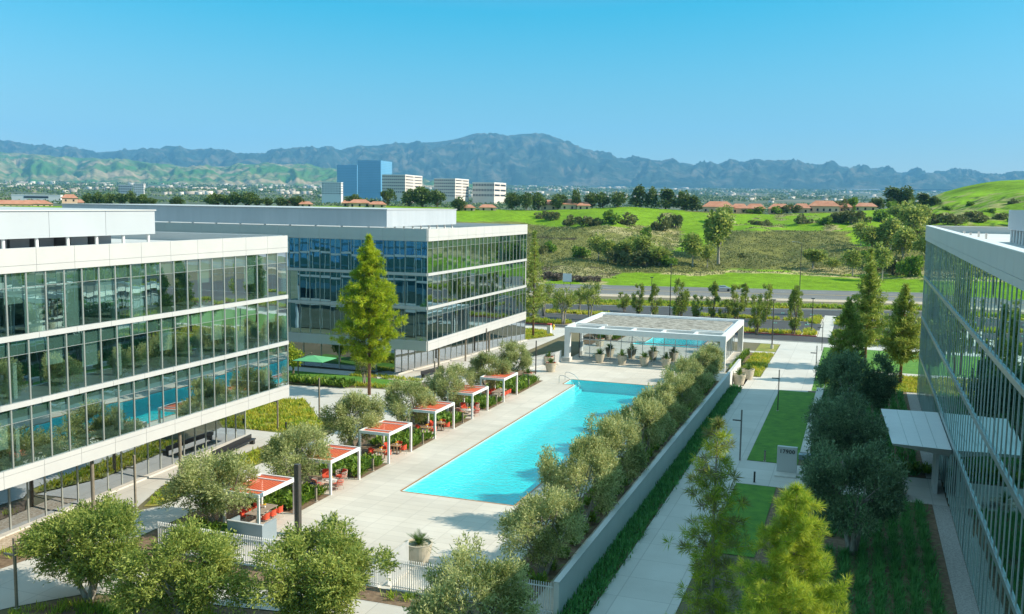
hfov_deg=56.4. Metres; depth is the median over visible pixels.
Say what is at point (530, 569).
leafy shrub
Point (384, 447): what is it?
dining chair
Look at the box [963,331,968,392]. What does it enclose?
window
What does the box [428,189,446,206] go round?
ridge tree
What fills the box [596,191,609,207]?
ridge tree
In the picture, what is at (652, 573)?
walkway
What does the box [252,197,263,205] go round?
ridge tree
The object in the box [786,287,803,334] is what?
slender tree
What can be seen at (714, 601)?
pine tree
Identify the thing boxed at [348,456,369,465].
leafy shrub
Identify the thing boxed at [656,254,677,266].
hill bush
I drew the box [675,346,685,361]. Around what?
window
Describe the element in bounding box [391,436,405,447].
leafy shrub
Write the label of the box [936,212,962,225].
hill bush
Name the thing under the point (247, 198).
ridge tree
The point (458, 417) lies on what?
leafy shrub
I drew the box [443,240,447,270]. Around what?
window
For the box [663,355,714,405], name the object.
olive tree
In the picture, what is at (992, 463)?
window
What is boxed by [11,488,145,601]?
olive tree
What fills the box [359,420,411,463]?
cabana
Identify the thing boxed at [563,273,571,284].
road sign
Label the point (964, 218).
hill bush
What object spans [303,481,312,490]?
leafy shrub
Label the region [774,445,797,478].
address sign
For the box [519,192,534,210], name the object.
ridge tree
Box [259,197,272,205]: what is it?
ridge tree
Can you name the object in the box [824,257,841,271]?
hill tree
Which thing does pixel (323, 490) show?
leafy shrub
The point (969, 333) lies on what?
window
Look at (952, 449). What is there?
window
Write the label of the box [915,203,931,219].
hill tree
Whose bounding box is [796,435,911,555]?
olive tree
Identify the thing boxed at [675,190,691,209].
ridge tree
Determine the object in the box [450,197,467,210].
ridge tree
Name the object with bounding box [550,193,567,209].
ridge tree
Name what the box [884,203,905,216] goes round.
hill tree
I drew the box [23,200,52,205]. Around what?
tiled house
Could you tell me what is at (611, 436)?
olive tree
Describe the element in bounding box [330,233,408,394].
pine tree
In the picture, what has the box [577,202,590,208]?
tiled house
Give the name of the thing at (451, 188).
office block
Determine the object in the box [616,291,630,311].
slender tree
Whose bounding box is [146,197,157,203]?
ridge tree
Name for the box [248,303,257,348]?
window
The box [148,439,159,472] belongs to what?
window
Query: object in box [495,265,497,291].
window
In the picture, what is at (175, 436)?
window
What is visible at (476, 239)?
window
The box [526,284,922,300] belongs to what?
road
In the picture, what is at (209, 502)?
olive tree
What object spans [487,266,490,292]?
window
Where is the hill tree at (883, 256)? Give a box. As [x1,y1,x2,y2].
[873,241,894,278]
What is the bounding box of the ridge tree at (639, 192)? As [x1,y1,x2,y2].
[628,184,650,206]
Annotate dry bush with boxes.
[540,271,559,278]
[550,272,574,280]
[572,275,583,281]
[580,275,599,281]
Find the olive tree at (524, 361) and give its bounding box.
[492,339,533,371]
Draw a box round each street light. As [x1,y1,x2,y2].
[669,264,672,315]
[770,299,775,348]
[792,241,801,289]
[811,298,814,328]
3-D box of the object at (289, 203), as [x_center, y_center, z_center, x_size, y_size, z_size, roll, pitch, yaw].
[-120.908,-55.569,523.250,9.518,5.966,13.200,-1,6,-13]
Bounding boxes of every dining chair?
[239,508,249,521]
[246,505,253,519]
[261,512,269,522]
[266,509,276,521]
[273,505,283,518]
[368,447,375,454]
[380,446,386,457]
[399,444,406,452]
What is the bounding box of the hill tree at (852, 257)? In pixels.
[837,248,862,275]
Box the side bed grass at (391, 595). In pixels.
[0,540,470,606]
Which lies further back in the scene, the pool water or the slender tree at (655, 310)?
the slender tree at (655, 310)
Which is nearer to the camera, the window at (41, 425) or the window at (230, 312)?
the window at (41, 425)
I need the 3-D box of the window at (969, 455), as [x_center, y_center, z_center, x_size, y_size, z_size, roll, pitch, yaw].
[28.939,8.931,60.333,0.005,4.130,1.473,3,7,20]
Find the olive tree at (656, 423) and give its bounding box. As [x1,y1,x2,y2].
[609,394,676,456]
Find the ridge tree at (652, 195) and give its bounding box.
[645,186,659,207]
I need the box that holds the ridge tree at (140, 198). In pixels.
[133,194,146,203]
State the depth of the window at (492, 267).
139.93 m
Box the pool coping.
[400,379,655,505]
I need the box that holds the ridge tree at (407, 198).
[400,188,422,205]
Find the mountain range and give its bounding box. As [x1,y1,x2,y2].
[0,133,1023,190]
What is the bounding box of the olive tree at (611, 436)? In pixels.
[569,409,650,486]
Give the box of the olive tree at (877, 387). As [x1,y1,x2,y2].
[813,348,903,415]
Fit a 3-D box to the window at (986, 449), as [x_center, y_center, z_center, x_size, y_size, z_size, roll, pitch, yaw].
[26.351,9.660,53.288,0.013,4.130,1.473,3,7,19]
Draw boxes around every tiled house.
[0,200,31,205]
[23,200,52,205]
[61,194,77,203]
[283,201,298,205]
[299,201,312,206]
[341,200,349,205]
[348,199,370,206]
[369,201,386,206]
[459,205,475,210]
[479,204,496,210]
[541,200,556,209]
[561,199,575,209]
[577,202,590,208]
[702,201,733,212]
[733,204,747,213]
[747,204,765,213]
[768,204,790,213]
[794,203,810,212]
[808,201,839,212]
[838,203,851,211]
[855,203,877,210]
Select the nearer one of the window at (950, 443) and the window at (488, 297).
the window at (950, 443)
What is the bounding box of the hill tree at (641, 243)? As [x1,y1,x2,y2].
[630,234,655,252]
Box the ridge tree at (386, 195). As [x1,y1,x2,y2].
[380,188,396,205]
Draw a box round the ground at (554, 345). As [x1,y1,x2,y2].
[0,283,1000,613]
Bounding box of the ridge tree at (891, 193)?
[881,185,903,206]
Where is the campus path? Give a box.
[0,330,564,613]
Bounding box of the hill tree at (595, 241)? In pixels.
[586,232,605,260]
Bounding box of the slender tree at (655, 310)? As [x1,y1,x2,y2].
[648,283,662,314]
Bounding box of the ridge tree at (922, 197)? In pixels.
[914,192,931,205]
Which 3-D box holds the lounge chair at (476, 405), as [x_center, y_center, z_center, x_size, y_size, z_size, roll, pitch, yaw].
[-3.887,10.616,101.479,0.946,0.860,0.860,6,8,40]
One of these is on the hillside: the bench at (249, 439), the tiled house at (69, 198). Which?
the tiled house at (69, 198)
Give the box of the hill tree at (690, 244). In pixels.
[677,232,704,266]
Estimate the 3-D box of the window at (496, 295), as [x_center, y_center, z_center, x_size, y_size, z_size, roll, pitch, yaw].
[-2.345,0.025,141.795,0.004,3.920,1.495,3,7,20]
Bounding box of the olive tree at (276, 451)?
[256,421,333,488]
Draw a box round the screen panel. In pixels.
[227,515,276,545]
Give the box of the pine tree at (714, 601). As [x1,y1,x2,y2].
[660,414,758,613]
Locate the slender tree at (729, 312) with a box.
[717,299,732,318]
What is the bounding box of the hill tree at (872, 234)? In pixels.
[854,225,886,248]
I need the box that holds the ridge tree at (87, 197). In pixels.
[82,193,92,203]
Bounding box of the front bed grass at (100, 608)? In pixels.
[8,596,242,613]
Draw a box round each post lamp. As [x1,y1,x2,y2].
[3,538,19,608]
[126,455,136,507]
[273,400,278,429]
[294,463,301,532]
[318,378,319,417]
[535,341,536,373]
[733,410,742,460]
[772,370,779,410]
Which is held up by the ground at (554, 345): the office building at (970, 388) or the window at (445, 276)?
the office building at (970, 388)
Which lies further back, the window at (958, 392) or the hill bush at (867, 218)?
the hill bush at (867, 218)
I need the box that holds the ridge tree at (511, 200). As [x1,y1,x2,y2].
[503,192,520,209]
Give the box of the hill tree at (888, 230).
[878,216,903,249]
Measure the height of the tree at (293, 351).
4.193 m
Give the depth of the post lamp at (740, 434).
82.91 m
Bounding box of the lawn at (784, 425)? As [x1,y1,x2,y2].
[289,347,918,556]
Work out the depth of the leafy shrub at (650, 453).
83.61 m
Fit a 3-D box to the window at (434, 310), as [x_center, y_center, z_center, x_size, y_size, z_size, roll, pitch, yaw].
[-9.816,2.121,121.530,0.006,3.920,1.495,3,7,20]
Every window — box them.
[0,274,6,336]
[0,343,9,405]
[0,410,11,471]
[0,488,9,533]
[6,272,26,335]
[9,339,29,402]
[10,482,27,528]
[12,406,31,467]
[24,196,47,197]
[27,271,45,332]
[28,477,44,521]
[29,336,48,398]
[32,401,50,461]
[46,270,64,329]
[46,471,61,514]
[49,333,66,393]
[51,397,68,455]
[62,466,77,507]
[65,268,82,326]
[67,331,84,389]
[69,393,86,449]
[78,462,90,500]
[82,267,98,324]
[85,328,100,385]
[87,389,102,444]
[94,456,107,494]
[99,266,115,321]
[101,325,117,381]
[103,385,118,439]
[108,451,121,488]
[115,264,130,319]
[117,323,132,378]
[119,381,133,434]
[122,447,133,483]
[131,263,145,316]
[133,321,146,374]
[135,378,148,430]
[136,443,147,478]
[146,262,159,314]
[148,319,161,371]
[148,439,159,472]
[149,374,162,425]
[161,261,173,312]
[161,435,171,467]
[162,316,174,368]
[163,371,175,421]
[173,431,183,462]
[174,260,186,310]
[176,314,187,364]
[177,368,189,417]
[184,428,194,457]
[188,259,199,308]
[189,312,200,362]
[190,365,201,413]
[196,424,205,453]
[200,258,211,306]
[201,310,212,359]
[203,362,213,409]
[206,420,215,449]
[213,257,223,304]
[214,309,224,356]
[215,359,225,405]
[217,417,225,445]
[224,256,234,303]
[225,307,235,353]
[226,357,236,402]
[227,414,235,441]
[236,256,245,301]
[236,411,244,437]
[237,305,246,351]
[238,354,247,398]
[247,255,256,299]
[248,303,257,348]
[248,352,257,395]
[257,254,266,298]
[258,302,267,346]
[259,349,267,392]
[268,253,276,296]
[268,300,277,343]
[269,347,277,389]
[278,252,286,295]
[278,299,286,341]
[279,345,287,386]
[287,238,288,266]
[287,270,288,298]
[288,303,289,331]
[290,237,298,267]
[290,270,299,299]
[290,302,299,332]
[300,238,308,267]
[300,271,309,300]
[300,303,309,332]
[310,238,319,268]
[310,271,319,300]
[310,304,319,333]
[320,238,329,268]
[320,272,329,301]
[320,304,329,334]
[330,239,339,268]
[331,272,340,301]
[331,305,340,334]
[341,239,350,269]
[341,273,350,297]
[341,306,350,335]
[351,239,360,269]
[373,240,382,268]
[383,240,393,271]
[383,275,393,304]
[394,241,404,271]
[394,275,404,305]
[394,309,404,339]
[405,241,415,272]
[405,275,415,305]
[405,309,415,339]
[416,241,426,272]
[416,276,426,306]
[416,310,426,340]
[427,309,431,340]
[428,241,431,272]
[428,276,431,306]
[433,241,437,271]
[433,275,436,305]
[433,308,436,338]
[438,240,442,271]
[438,274,441,303]
[438,307,441,337]
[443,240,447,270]
[443,273,447,302]
[443,306,446,335]
[448,240,451,269]
[448,273,451,301]
[448,305,451,334]
[452,303,456,333]
[453,239,456,268]
[453,272,456,300]
[457,271,461,299]
[457,303,460,331]
[458,239,461,268]
[462,239,465,267]
[462,270,465,298]
[462,301,465,329]
[466,270,469,297]
[466,300,469,328]
[467,238,470,266]
[470,299,473,327]
[471,238,474,266]
[471,269,474,296]
[475,238,478,265]
[475,268,478,295]
[475,299,477,326]
[479,237,482,264]
[479,268,482,294]
[479,297,482,324]
[483,237,486,264]
[483,267,486,293]
[483,296,486,323]
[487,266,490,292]
[487,296,489,322]
[488,237,490,263]
[491,236,494,263]
[491,266,494,291]
[491,295,493,321]
[495,236,498,262]
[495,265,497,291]
[495,294,497,319]
[498,293,501,319]
[499,236,501,261]
[499,265,501,290]
[502,264,505,289]
[502,292,504,317]
[503,236,505,261]
[506,235,509,260]
[506,264,508,288]
[506,291,508,316]
[579,339,589,357]
[580,333,589,338]
[590,334,599,339]
[590,340,599,357]
[600,341,609,358]
[601,334,610,339]
[611,335,620,340]
[611,341,620,359]
[621,342,631,360]
[622,336,631,341]
[632,336,641,341]
[632,343,641,360]
[643,337,652,342]
[643,344,652,361]
[653,344,663,362]
[654,338,663,343]
[664,345,674,363]
[665,338,674,344]
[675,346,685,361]
[676,339,685,344]
[686,346,696,360]
[687,340,696,345]
[698,340,708,345]
[709,341,719,346]
[944,435,947,490]
[945,440,949,494]
[947,443,951,499]
[948,378,952,428]
[948,449,952,506]
[950,382,953,433]
[950,454,954,513]
[951,384,955,436]
[952,317,955,372]
[952,459,956,517]
[953,319,957,374]
[953,388,956,441]
[954,465,959,523]
[955,258,960,311]
[955,322,959,377]
[955,392,958,446]
[956,396,961,452]
[956,470,960,530]
[957,259,962,312]
[957,323,961,381]
[958,400,963,458]
[958,476,963,537]
[959,260,963,314]
[959,325,963,385]
[960,328,965,388]
[960,404,965,462]
[960,481,965,547]
[961,260,966,316]
[962,487,967,555]
[963,262,967,318]
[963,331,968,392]
[963,408,967,467]
[964,495,970,562]
[965,263,969,321]
[965,333,969,396]
[965,413,969,473]
[967,264,972,324]
[967,336,972,402]
[967,417,972,480]
[967,500,972,572]
[969,265,974,326]
[969,338,974,405]
[969,423,975,485]
[969,508,975,579]
[972,267,977,329]
[972,342,977,411]
[972,427,977,493]
[972,516,978,590]
[974,268,979,332]
[974,345,980,415]
[975,433,980,501]
[975,524,981,600]
[977,269,982,335]
[977,348,983,420]
[978,439,983,508]
[978,533,984,611]
[980,271,985,338]
[980,352,986,425]
[980,445,987,517]
[981,541,988,613]
[982,272,988,341]
[983,356,989,431]
[984,450,990,524]
[985,274,992,345]
[985,551,991,613]
[986,360,993,437]
[987,458,994,535]
[988,276,995,349]
[989,363,997,444]
[989,560,995,613]
[990,464,997,543]
[991,277,998,352]
[993,368,1000,449]
[994,472,1001,553]
[994,571,999,613]
[995,280,1003,356]
[996,373,1004,457]
[998,480,1007,563]
[999,281,1007,361]
[999,582,1003,613]
[1000,377,1008,465]
[1002,283,1012,366]
[1002,489,1010,575]
[1004,382,1013,474]
[1004,593,1008,613]
[1006,497,1015,588]
[1007,286,1015,370]
[1009,388,1018,481]
[1011,288,1020,376]
[1011,507,1020,600]
[1013,394,1023,491]
[1016,291,1023,381]
[1016,517,1023,613]
[1018,422,1023,500]
[1021,344,1023,386]
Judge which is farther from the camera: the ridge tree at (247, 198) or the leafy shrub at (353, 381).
the ridge tree at (247, 198)
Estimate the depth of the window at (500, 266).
142.88 m
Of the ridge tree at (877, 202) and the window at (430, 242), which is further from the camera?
the ridge tree at (877, 202)
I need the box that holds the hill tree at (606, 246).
[596,238,616,262]
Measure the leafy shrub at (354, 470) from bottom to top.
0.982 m
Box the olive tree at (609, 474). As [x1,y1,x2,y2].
[533,431,627,522]
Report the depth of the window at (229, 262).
78.57 m
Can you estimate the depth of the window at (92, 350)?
64.90 m
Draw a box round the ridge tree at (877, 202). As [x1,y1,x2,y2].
[869,197,884,208]
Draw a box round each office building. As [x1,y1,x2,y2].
[0,207,288,538]
[61,203,527,374]
[881,210,1023,613]
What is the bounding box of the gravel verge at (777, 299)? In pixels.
[527,292,921,303]
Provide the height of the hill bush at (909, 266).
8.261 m
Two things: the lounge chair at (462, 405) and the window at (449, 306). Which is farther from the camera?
the window at (449, 306)
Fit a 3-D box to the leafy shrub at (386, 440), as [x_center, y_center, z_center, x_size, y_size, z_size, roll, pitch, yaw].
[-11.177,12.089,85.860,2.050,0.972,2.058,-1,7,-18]
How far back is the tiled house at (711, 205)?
518.36 m
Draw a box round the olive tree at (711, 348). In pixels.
[688,341,724,373]
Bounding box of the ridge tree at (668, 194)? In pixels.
[654,187,680,208]
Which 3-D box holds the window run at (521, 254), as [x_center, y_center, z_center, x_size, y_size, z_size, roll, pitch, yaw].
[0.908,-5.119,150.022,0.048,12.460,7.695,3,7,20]
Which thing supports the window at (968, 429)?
in the office building at (970, 388)
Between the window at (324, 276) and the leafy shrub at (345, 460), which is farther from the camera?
the window at (324, 276)
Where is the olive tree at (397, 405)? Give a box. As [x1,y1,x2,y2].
[383,377,438,429]
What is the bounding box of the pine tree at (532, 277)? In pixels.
[526,230,548,335]
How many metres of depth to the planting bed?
61.13 m
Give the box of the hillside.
[0,180,1023,292]
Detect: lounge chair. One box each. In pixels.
[311,479,323,485]
[320,468,328,480]
[332,478,343,489]
[335,468,347,480]
[459,402,467,411]
[470,408,479,415]
[473,402,479,408]
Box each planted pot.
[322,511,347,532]
[399,527,438,565]
[521,368,535,377]
[544,350,554,361]
[544,357,557,371]
[591,348,607,362]
[614,349,627,364]
[638,351,651,365]
[660,351,672,366]
[733,367,745,384]
[740,362,755,379]
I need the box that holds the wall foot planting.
[553,384,742,613]
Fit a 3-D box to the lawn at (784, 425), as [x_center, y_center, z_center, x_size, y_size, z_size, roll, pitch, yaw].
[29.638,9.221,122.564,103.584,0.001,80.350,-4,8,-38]
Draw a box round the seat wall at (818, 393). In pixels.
[798,387,823,459]
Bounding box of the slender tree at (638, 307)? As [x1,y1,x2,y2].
[630,282,644,313]
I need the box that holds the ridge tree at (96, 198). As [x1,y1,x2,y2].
[91,192,102,203]
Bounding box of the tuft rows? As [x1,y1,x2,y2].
[733,484,951,613]
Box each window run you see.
[288,341,393,372]
[396,320,524,372]
[509,234,526,315]
[917,241,1023,613]
[920,245,986,391]
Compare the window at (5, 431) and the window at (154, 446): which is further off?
the window at (154, 446)
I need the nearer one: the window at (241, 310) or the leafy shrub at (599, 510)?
the leafy shrub at (599, 510)
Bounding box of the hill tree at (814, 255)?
[802,248,830,268]
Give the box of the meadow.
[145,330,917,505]
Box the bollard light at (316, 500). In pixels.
[314,487,317,501]
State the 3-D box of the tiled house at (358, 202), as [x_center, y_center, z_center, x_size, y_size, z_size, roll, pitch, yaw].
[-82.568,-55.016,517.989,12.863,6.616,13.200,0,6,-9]
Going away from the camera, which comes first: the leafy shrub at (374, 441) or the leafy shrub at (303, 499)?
the leafy shrub at (303, 499)
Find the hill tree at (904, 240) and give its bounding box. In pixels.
[889,225,920,258]
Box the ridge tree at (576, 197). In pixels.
[571,188,580,208]
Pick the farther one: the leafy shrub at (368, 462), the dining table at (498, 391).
the dining table at (498, 391)
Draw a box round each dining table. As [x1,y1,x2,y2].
[245,503,277,522]
[492,388,506,395]
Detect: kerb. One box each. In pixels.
[525,283,921,349]
[525,322,919,342]
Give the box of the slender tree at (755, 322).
[747,294,765,334]
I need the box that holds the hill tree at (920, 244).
[912,228,925,267]
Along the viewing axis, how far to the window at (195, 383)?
75.25 m
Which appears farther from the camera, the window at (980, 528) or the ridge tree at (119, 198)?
the ridge tree at (119, 198)
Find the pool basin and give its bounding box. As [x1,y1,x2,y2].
[403,380,653,504]
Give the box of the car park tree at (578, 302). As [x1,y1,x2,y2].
[573,290,583,309]
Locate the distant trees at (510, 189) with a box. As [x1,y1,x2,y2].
[0,180,942,213]
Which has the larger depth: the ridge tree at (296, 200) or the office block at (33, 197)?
the office block at (33, 197)
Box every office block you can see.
[11,194,62,202]
[118,185,131,193]
[133,183,144,196]
[321,182,342,202]
[382,174,422,203]
[434,178,468,203]
[472,182,505,203]
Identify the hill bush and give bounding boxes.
[534,211,547,218]
[537,244,548,253]
[544,240,556,252]
[545,211,560,219]
[562,214,577,225]
[571,245,590,257]
[574,216,596,225]
[589,217,606,225]
[602,209,621,224]
[604,249,629,266]
[618,212,638,225]
[624,249,662,266]
[639,226,651,236]
[651,213,672,230]
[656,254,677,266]
[669,213,683,227]
[741,207,763,213]
[747,220,765,224]
[759,219,772,225]
[771,206,783,213]
[780,204,802,212]
[793,213,813,223]
[815,216,832,224]
[827,211,845,222]
[835,198,852,210]
[835,209,865,223]
[844,197,857,209]
[855,210,872,223]
[858,250,868,263]
[860,257,883,271]
[872,209,890,221]
[874,243,896,251]
[881,255,904,275]
[886,200,897,207]
[895,254,924,276]
[914,228,925,240]
[924,213,940,223]
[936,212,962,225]
[942,206,952,209]
[950,214,969,222]
[961,210,983,218]
[965,201,974,205]
[970,213,989,222]
[983,208,995,212]
[992,213,1008,219]
[1007,198,1020,203]
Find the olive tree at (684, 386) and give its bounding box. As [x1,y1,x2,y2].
[655,366,705,410]
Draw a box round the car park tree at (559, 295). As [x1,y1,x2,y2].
[551,287,579,323]
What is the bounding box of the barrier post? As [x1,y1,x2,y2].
[547,323,551,334]
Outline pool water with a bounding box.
[407,380,649,503]
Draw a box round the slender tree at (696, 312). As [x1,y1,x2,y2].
[691,294,703,316]
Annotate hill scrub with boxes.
[520,203,931,278]
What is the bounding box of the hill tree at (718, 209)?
[716,204,732,217]
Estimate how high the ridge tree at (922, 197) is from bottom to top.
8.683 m
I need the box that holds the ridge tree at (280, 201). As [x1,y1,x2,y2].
[273,197,288,205]
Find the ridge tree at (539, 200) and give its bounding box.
[528,191,546,210]
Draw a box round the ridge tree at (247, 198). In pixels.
[240,191,257,204]
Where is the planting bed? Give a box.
[0,352,956,613]
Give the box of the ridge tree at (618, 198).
[609,191,628,206]
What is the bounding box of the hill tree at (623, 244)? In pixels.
[612,238,633,253]
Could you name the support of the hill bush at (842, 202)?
on the hillside
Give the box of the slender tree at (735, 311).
[729,283,745,318]
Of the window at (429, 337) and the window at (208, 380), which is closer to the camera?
the window at (208, 380)
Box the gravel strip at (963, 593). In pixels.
[906,392,978,613]
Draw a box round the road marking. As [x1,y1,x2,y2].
[555,288,893,296]
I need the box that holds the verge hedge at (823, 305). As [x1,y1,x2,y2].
[527,297,921,309]
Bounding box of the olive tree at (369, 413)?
[317,387,386,446]
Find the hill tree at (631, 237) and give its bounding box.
[624,232,639,252]
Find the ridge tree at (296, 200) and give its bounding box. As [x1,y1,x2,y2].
[288,196,304,205]
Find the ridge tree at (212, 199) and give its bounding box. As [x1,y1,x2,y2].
[204,193,224,204]
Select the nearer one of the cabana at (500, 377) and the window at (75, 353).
the window at (75, 353)
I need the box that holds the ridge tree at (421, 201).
[410,186,436,206]
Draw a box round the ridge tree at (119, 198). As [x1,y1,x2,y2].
[113,193,126,203]
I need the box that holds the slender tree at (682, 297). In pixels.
[671,277,690,315]
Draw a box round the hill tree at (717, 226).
[702,209,735,264]
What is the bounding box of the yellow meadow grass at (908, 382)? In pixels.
[147,327,917,504]
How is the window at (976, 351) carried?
in the office building at (970, 388)
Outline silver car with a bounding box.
[717,285,730,290]
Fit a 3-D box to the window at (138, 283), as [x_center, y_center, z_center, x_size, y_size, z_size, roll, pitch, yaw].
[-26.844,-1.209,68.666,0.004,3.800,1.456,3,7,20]
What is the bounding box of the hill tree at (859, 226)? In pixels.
[851,219,868,245]
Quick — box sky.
[0,0,1023,189]
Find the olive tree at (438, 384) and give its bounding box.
[423,361,477,412]
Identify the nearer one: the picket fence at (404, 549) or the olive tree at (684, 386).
the picket fence at (404, 549)
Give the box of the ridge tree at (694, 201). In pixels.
[683,194,702,210]
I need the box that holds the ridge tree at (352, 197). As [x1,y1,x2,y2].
[344,194,362,200]
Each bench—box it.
[211,434,255,456]
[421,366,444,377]
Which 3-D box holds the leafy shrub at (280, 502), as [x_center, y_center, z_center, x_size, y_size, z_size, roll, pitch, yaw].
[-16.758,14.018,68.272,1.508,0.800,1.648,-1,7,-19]
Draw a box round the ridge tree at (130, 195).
[122,190,136,203]
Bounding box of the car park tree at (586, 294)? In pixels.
[574,280,601,316]
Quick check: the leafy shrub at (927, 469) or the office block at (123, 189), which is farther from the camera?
the office block at (123, 189)
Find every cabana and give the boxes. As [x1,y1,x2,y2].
[222,473,293,523]
[298,444,359,494]
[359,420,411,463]
[407,401,454,438]
[447,384,488,418]
[480,371,517,401]
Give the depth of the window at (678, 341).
132.25 m
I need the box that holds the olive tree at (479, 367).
[465,349,512,393]
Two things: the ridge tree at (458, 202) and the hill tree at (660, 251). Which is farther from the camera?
the ridge tree at (458, 202)
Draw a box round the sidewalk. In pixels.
[525,315,918,376]
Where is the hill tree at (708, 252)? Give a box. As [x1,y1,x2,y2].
[700,241,715,267]
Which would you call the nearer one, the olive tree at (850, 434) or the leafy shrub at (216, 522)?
the leafy shrub at (216, 522)
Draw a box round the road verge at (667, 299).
[526,294,921,310]
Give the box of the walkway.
[590,344,947,613]
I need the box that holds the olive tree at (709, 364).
[679,346,719,387]
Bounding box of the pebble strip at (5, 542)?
[0,502,95,549]
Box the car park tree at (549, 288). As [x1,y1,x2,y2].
[531,282,554,315]
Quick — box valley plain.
[0,183,945,213]
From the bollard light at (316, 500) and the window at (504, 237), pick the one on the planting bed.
the bollard light at (316, 500)
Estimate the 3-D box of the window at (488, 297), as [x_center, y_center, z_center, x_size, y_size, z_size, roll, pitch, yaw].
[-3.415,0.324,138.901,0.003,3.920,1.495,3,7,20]
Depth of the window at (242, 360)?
80.88 m
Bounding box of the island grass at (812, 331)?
[525,300,919,341]
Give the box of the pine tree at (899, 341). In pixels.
[874,283,920,382]
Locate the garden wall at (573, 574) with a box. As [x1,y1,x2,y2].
[553,359,740,613]
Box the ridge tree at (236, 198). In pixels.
[223,192,242,204]
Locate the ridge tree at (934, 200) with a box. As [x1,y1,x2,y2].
[927,196,941,204]
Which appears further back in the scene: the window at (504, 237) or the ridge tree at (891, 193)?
the ridge tree at (891, 193)
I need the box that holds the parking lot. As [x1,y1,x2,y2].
[525,304,921,345]
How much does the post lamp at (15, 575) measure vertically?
3.900 m
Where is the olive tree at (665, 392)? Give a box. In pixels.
[635,379,689,436]
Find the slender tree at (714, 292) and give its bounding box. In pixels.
[704,281,720,317]
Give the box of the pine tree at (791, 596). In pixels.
[726,478,853,613]
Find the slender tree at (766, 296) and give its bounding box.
[756,283,773,321]
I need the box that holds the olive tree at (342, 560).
[238,509,400,613]
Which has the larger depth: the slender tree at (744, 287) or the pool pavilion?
the slender tree at (744, 287)
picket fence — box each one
[157,522,379,587]
[386,540,410,586]
[391,558,552,613]
[529,351,557,367]
[555,350,561,363]
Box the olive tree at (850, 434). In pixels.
[800,386,890,467]
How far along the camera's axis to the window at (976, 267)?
62.28 m
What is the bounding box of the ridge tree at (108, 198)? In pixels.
[100,193,116,203]
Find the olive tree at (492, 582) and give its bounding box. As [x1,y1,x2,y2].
[402,531,542,613]
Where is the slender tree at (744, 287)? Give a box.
[740,283,749,310]
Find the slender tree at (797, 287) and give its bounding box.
[792,285,802,314]
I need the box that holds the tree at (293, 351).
[288,341,304,373]
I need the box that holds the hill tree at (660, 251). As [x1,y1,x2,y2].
[647,242,674,265]
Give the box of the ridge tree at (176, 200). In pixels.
[169,196,186,203]
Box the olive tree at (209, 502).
[154,445,259,523]
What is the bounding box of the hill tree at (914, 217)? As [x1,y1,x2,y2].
[897,199,930,239]
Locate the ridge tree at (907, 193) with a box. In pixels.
[895,185,915,205]
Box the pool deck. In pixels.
[233,351,741,613]
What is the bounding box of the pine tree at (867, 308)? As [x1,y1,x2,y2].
[841,247,889,361]
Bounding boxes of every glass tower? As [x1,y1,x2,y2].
[337,165,357,196]
[357,160,391,199]
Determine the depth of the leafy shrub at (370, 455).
80.68 m
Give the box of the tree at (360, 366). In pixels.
[354,357,375,382]
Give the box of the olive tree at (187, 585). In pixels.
[97,514,258,613]
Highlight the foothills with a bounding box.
[0,152,472,188]
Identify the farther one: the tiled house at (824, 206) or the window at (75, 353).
the tiled house at (824, 206)
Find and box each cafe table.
[374,449,385,458]
[390,443,401,454]
[421,426,431,431]
[436,421,444,430]
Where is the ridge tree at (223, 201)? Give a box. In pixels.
[218,194,229,204]
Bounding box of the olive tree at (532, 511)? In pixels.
[494,482,589,575]
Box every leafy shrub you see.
[192,514,207,527]
[201,520,221,527]
[203,522,220,529]
[213,518,226,528]
[215,525,225,531]
[263,495,274,503]
[264,489,287,501]
[269,497,285,508]
[282,493,292,500]
[283,496,304,509]
[284,494,310,505]
[290,375,299,382]
[299,375,307,382]
[301,491,314,500]
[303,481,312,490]
[304,484,320,497]
[307,376,316,384]
[312,484,328,495]
[314,462,326,471]
[315,377,325,384]
[323,377,334,385]
[324,463,343,473]
[332,378,342,386]
[337,465,352,474]
[338,461,349,467]
[341,379,353,387]
[341,456,353,464]
[344,461,354,467]
[345,378,355,385]
[346,454,356,461]
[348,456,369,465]
[350,464,366,475]
[351,462,371,471]
[361,460,371,466]
[363,452,376,461]
[366,437,378,444]
[367,454,384,466]
[378,436,395,444]
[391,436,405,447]
[396,429,408,437]
[402,437,413,448]
[404,436,422,444]
[409,427,421,435]
[409,434,425,442]
[421,429,437,438]
[423,414,437,421]
[433,415,447,421]
[444,416,457,425]
[455,414,464,422]
[479,400,489,408]
[488,400,493,405]
[515,381,528,389]
[517,560,533,573]
[528,569,553,584]
[544,558,563,570]
[553,545,575,557]
[563,534,583,544]
[580,495,592,504]
[581,523,592,533]
[585,511,599,522]
[592,502,607,512]
[620,476,633,486]
[646,448,657,456]
[648,442,659,449]
[901,463,913,470]
[910,463,922,472]
[920,464,931,473]
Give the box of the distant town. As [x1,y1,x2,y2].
[0,181,935,202]
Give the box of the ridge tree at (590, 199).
[583,192,600,207]
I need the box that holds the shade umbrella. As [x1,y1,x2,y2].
[292,352,335,373]
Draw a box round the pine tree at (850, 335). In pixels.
[825,296,873,380]
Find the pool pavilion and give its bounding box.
[561,312,743,372]
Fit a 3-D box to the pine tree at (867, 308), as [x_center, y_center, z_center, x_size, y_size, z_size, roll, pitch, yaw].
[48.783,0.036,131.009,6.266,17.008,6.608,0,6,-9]

